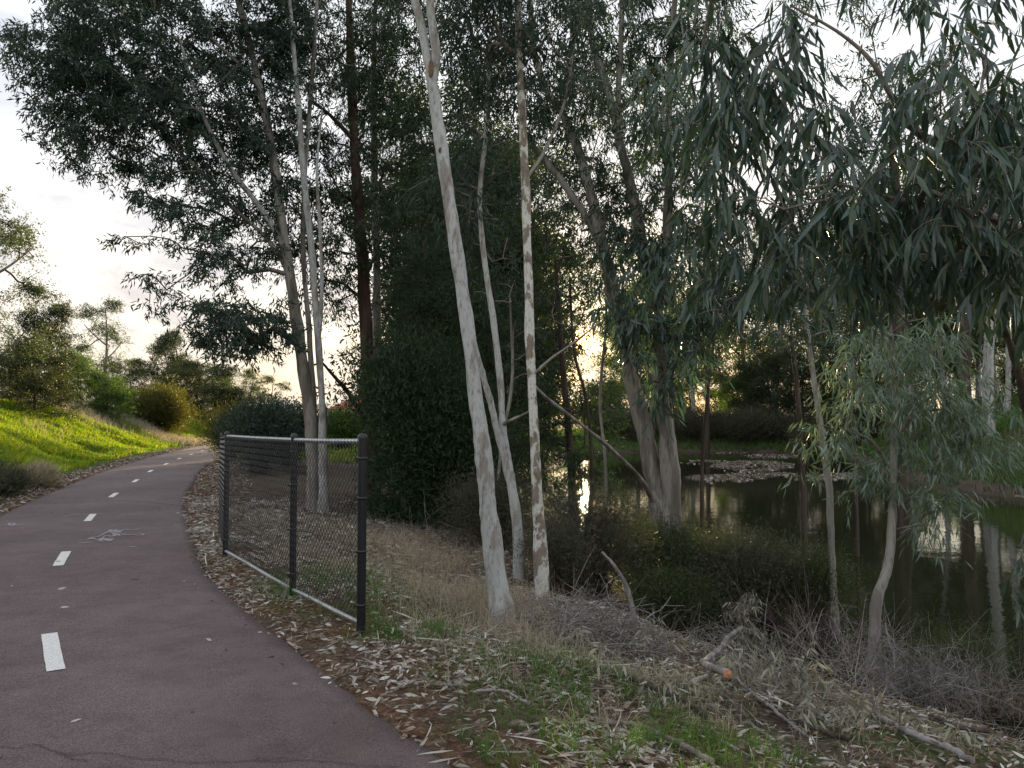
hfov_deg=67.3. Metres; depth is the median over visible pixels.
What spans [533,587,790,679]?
dead brush
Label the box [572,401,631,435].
shore shrub
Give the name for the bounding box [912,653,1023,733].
dead brush
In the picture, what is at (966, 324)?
dark trunk tree
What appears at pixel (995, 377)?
gum tree
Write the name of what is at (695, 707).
fallen branch
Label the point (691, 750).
fallen branch
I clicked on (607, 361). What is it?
gum tree
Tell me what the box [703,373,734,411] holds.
wattle tree
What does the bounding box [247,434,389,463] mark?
field grass
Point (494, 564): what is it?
pale gum tree
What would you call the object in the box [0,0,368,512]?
multi stem gum tree
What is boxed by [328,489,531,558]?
dead brush
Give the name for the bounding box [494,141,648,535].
brown wattle tree
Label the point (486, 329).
dark wattle tree
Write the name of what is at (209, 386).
wattle tree
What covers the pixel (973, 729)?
fallen branch
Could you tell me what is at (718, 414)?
shore shrub
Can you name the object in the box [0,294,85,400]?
wattle tree
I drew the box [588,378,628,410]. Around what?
wattle tree
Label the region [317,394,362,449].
leafy shrub
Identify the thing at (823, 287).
gum tree
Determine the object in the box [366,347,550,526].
feathery shrub
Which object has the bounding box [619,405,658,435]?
shore shrub
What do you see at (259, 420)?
leafy shrub
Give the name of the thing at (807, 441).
shore shrub
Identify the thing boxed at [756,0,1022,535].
hanging bark tree
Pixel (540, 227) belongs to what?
gum tree
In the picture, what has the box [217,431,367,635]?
chain link fence
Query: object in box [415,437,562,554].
feathery shrub
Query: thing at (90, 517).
lane dash
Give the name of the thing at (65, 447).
bank grass
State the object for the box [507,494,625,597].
feathery shrub
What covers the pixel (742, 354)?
gum tree
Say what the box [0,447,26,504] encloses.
dry bush
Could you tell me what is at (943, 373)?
gum tree
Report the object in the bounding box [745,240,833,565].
thin dark sapling
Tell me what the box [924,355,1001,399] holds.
gum tree
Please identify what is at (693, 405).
gum tree
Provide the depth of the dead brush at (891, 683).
6.43 m
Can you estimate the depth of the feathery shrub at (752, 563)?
10.43 m
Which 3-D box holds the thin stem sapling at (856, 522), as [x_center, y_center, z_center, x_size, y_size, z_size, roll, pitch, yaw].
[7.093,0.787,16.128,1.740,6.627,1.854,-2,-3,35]
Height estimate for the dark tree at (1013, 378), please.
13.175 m
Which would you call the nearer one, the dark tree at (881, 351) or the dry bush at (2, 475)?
the dry bush at (2, 475)
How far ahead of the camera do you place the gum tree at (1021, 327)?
40.73 m
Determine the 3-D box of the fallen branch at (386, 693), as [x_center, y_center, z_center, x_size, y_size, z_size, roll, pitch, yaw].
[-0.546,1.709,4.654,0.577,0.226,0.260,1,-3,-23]
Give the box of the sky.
[0,0,1023,418]
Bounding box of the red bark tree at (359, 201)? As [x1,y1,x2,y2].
[253,0,470,497]
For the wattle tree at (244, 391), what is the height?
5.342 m
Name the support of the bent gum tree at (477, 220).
on the ground at (308, 650)
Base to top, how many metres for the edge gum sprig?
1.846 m
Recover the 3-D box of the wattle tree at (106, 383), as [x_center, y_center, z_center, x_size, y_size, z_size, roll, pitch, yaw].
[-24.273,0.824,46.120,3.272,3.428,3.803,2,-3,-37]
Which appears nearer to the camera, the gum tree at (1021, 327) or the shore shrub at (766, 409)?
the gum tree at (1021, 327)
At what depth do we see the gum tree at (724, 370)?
90.78 m
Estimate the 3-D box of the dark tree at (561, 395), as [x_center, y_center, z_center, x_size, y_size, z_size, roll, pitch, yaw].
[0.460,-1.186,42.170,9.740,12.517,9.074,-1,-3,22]
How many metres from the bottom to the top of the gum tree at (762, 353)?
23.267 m
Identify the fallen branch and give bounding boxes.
[379,640,469,696]
[470,688,530,706]
[519,719,611,727]
[585,714,714,764]
[623,674,707,719]
[689,640,741,684]
[700,625,743,677]
[727,668,805,736]
[767,707,855,744]
[860,691,974,763]
[928,713,989,733]
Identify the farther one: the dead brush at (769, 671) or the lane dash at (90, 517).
the lane dash at (90, 517)
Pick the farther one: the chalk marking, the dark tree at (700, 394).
the dark tree at (700, 394)
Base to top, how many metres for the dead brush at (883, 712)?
0.933 m
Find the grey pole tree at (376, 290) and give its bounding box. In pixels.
[316,0,462,493]
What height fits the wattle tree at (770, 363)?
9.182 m
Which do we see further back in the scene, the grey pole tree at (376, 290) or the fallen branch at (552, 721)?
the grey pole tree at (376, 290)
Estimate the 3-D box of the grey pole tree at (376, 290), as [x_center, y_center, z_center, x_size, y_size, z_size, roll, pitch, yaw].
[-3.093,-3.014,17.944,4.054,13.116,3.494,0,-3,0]
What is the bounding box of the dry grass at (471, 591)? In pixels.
[3,397,1023,767]
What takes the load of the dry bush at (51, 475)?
on the ground at (308, 650)
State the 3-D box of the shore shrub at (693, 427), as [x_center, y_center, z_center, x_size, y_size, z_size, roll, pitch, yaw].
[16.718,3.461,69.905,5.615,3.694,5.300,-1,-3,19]
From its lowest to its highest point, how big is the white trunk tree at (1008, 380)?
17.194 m
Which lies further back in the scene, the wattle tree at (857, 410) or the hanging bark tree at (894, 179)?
the wattle tree at (857, 410)
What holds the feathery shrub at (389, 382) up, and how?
on the ground at (308, 650)
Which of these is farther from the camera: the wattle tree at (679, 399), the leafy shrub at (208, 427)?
the wattle tree at (679, 399)
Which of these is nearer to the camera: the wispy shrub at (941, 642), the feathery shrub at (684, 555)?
the wispy shrub at (941, 642)
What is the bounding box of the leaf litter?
[0,446,1023,767]
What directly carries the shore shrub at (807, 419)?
on the ground at (308, 650)
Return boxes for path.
[0,444,451,767]
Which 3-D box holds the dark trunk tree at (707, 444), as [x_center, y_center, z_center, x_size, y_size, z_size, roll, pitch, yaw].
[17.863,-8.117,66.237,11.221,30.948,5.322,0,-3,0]
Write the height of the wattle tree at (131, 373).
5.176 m
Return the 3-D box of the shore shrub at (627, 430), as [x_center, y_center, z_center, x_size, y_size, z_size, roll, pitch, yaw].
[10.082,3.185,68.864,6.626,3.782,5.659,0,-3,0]
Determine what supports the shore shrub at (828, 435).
on the ground at (308, 650)
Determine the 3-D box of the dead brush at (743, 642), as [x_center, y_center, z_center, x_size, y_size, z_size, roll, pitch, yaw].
[2.678,2.941,9.185,1.628,0.940,1.566,0,-3,0]
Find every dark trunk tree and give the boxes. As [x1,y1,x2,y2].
[660,114,772,452]
[908,83,1020,447]
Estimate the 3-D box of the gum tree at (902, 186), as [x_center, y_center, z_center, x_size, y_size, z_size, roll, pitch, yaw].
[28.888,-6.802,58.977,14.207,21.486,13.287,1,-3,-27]
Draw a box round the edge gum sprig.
[1000,495,1023,627]
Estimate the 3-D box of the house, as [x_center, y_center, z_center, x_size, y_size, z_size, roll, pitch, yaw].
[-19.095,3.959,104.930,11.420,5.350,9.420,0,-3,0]
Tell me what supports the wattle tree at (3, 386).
on the ground at (308, 650)
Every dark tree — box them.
[314,125,595,500]
[328,121,623,488]
[402,228,587,435]
[505,287,599,456]
[670,369,718,413]
[800,333,874,420]
[800,375,836,413]
[808,296,946,424]
[994,246,1023,393]
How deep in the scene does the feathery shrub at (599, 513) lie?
10.68 m
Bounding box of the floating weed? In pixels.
[680,452,863,480]
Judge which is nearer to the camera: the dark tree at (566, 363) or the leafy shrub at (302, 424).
the leafy shrub at (302, 424)
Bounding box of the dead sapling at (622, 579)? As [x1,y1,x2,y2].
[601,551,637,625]
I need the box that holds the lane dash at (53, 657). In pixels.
[41,632,65,670]
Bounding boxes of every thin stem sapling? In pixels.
[446,275,555,521]
[519,263,607,546]
[564,207,643,564]
[682,212,765,543]
[804,264,893,556]
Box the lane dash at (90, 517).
[84,514,95,520]
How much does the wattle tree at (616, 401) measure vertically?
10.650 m
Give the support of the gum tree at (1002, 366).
on the ground at (308, 650)
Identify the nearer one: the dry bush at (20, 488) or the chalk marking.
the chalk marking
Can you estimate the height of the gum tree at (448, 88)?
15.108 m
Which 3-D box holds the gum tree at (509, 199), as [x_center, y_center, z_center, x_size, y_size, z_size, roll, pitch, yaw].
[-2.341,-4.121,34.546,10.656,16.114,9.965,3,-4,-44]
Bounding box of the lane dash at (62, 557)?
[53,551,70,565]
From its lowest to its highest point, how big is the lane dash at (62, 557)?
0.001 m
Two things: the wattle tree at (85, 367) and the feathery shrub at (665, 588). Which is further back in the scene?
the wattle tree at (85, 367)
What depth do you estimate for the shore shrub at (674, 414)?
72.56 m
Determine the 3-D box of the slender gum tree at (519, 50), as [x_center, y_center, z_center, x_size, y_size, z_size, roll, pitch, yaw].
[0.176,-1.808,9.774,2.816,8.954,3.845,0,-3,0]
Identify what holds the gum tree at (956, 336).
on the ground at (308, 650)
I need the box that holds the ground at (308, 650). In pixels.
[0,408,1023,767]
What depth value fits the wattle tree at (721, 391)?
75.61 m
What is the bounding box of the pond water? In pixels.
[543,452,1023,739]
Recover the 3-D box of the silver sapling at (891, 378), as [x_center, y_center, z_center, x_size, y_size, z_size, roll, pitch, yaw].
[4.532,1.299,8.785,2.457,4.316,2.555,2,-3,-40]
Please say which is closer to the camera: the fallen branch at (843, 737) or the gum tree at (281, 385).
the fallen branch at (843, 737)
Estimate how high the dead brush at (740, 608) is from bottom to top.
0.833 m
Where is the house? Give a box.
[331,401,384,413]
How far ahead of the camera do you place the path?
5.07 m
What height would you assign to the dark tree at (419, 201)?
11.858 m
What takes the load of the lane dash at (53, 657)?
on the path
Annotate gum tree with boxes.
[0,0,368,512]
[0,186,80,388]
[63,294,139,405]
[236,368,268,407]
[252,374,291,407]
[322,56,552,362]
[331,0,518,626]
[354,0,598,580]
[365,117,570,393]
[384,122,624,460]
[429,0,641,602]
[493,0,794,569]
[583,278,674,391]
[583,311,641,403]
[599,291,701,432]
[638,0,1023,414]
[643,263,737,412]
[679,258,751,407]
[700,260,795,403]
[727,213,848,404]
[727,222,860,414]
[758,221,886,370]
[811,156,983,424]
[834,225,972,435]
[858,236,1005,427]
[864,211,1015,403]
[917,252,1016,397]
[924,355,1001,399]
[936,209,1019,395]
[940,185,1023,355]
[972,334,1023,387]
[981,341,1023,395]
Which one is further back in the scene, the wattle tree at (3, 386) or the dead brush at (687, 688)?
the wattle tree at (3, 386)
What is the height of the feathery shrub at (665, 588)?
1.144 m
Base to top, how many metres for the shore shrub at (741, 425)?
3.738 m
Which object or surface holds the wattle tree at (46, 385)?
on the ground at (308, 650)
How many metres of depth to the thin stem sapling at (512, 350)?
13.00 m
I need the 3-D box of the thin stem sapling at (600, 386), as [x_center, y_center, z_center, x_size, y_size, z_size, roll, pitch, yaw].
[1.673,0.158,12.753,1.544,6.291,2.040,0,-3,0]
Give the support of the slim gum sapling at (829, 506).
on the ground at (308, 650)
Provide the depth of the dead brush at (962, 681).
7.55 m
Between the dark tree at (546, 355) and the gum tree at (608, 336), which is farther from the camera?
the gum tree at (608, 336)
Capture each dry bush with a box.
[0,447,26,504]
[0,454,44,497]
[19,454,65,488]
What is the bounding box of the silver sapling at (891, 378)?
[777,312,1023,672]
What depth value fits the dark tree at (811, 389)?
119.62 m
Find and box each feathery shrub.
[312,300,489,524]
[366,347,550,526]
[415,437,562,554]
[477,464,704,598]
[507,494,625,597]
[591,506,714,603]
[604,552,753,639]
[631,500,774,617]
[661,507,867,630]
[756,529,875,632]
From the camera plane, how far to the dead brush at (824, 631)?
9.54 m
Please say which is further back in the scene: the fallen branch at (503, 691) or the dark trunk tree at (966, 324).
the dark trunk tree at (966, 324)
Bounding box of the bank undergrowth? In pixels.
[656,394,1023,495]
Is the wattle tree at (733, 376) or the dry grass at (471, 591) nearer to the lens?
the dry grass at (471, 591)
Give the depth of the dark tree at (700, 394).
123.80 m
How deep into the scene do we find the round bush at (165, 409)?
51.39 m
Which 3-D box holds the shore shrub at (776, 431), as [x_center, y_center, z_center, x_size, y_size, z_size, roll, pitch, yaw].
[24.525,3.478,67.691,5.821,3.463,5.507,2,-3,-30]
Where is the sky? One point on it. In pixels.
(73, 216)
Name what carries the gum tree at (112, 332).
on the ground at (308, 650)
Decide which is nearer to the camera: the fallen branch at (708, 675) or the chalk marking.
the fallen branch at (708, 675)
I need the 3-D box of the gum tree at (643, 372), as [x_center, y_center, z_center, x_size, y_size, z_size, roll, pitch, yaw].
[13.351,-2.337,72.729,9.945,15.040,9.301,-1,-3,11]
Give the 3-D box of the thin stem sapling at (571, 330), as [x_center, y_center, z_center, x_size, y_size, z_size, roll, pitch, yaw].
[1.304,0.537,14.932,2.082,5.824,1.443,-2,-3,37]
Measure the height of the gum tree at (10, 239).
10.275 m
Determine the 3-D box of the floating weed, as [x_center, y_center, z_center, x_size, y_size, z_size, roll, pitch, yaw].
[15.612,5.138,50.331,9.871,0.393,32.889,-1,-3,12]
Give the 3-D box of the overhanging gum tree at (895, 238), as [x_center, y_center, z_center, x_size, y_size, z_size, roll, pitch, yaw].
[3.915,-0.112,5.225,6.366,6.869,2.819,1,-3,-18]
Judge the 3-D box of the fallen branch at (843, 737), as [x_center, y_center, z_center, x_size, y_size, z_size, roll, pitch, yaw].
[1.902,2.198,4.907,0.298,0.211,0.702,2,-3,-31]
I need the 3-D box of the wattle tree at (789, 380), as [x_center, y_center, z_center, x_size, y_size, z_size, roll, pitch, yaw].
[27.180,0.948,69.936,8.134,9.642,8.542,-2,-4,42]
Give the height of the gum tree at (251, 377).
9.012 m
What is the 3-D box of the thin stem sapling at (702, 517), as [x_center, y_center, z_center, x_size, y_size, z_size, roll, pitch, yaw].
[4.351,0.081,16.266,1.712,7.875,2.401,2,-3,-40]
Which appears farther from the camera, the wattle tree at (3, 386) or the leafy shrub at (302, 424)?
the wattle tree at (3, 386)
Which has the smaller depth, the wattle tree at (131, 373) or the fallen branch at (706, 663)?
the fallen branch at (706, 663)
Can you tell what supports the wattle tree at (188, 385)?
on the ground at (308, 650)
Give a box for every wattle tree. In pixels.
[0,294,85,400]
[0,335,96,422]
[0,350,55,400]
[54,346,112,410]
[77,369,141,420]
[107,354,154,405]
[115,387,151,422]
[138,322,190,404]
[154,356,250,419]
[154,359,217,412]
[206,369,236,408]
[206,385,266,419]
[338,220,486,533]
[384,98,562,507]
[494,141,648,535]
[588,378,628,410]
[591,385,628,411]
[648,381,690,425]
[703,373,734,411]
[710,376,757,414]
[717,364,771,413]
[726,347,803,414]
[763,346,848,434]
[822,347,922,437]
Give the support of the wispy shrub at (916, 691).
on the ground at (308, 650)
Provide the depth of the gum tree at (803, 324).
84.45 m
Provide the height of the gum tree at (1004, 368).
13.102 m
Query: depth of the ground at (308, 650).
5.00 m
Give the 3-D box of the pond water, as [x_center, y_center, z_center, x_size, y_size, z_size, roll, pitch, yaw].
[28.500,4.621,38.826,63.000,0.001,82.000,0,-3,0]
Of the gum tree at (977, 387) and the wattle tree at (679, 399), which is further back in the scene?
the wattle tree at (679, 399)
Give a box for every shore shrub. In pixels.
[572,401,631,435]
[592,402,656,439]
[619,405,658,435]
[655,401,709,433]
[673,402,724,441]
[694,396,748,437]
[710,405,782,442]
[733,399,806,435]
[750,404,815,441]
[774,403,833,442]
[778,413,845,452]
[804,409,886,448]
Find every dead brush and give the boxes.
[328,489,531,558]
[412,545,750,660]
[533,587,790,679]
[577,617,797,729]
[674,597,808,665]
[675,565,1023,739]
[685,622,917,746]
[690,573,904,659]
[701,590,765,644]
[757,665,993,760]
[860,627,1023,720]
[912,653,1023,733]
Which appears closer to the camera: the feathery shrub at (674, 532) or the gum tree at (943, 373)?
the feathery shrub at (674, 532)
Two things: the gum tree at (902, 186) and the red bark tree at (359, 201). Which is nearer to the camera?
the red bark tree at (359, 201)
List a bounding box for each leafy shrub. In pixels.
[189,391,251,460]
[209,374,317,475]
[245,383,343,467]
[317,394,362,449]
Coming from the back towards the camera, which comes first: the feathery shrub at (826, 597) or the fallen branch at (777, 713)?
the feathery shrub at (826, 597)
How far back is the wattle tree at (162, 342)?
71.32 m
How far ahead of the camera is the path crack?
3.59 m
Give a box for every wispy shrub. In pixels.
[844,641,965,702]
[882,595,1023,695]
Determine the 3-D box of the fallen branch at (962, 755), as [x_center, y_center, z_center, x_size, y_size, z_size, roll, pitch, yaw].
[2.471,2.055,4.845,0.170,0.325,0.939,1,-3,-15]
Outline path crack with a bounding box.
[1,500,399,766]
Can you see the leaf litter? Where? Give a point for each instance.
(208, 504)
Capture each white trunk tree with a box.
[931,60,1023,440]
[944,106,1021,413]
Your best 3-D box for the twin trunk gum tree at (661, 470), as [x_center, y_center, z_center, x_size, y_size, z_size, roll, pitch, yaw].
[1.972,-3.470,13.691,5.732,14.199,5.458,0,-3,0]
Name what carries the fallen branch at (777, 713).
on the ground at (308, 650)
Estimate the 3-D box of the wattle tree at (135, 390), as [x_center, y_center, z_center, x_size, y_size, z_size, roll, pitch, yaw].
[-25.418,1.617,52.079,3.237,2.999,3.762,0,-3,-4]
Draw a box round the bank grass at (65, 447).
[0,398,211,473]
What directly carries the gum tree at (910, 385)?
on the ground at (308, 650)
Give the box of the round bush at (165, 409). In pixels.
[125,375,204,435]
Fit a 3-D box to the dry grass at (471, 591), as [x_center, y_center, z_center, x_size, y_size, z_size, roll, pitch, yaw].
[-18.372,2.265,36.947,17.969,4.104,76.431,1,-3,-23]
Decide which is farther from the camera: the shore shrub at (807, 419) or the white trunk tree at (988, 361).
the shore shrub at (807, 419)
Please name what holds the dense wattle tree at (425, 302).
on the ground at (308, 650)
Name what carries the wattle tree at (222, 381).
on the ground at (308, 650)
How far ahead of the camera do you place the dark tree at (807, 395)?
65.92 m
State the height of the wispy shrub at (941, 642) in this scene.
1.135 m
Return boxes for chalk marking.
[8,513,143,561]
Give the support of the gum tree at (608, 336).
on the ground at (308, 650)
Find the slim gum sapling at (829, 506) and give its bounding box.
[734,161,881,635]

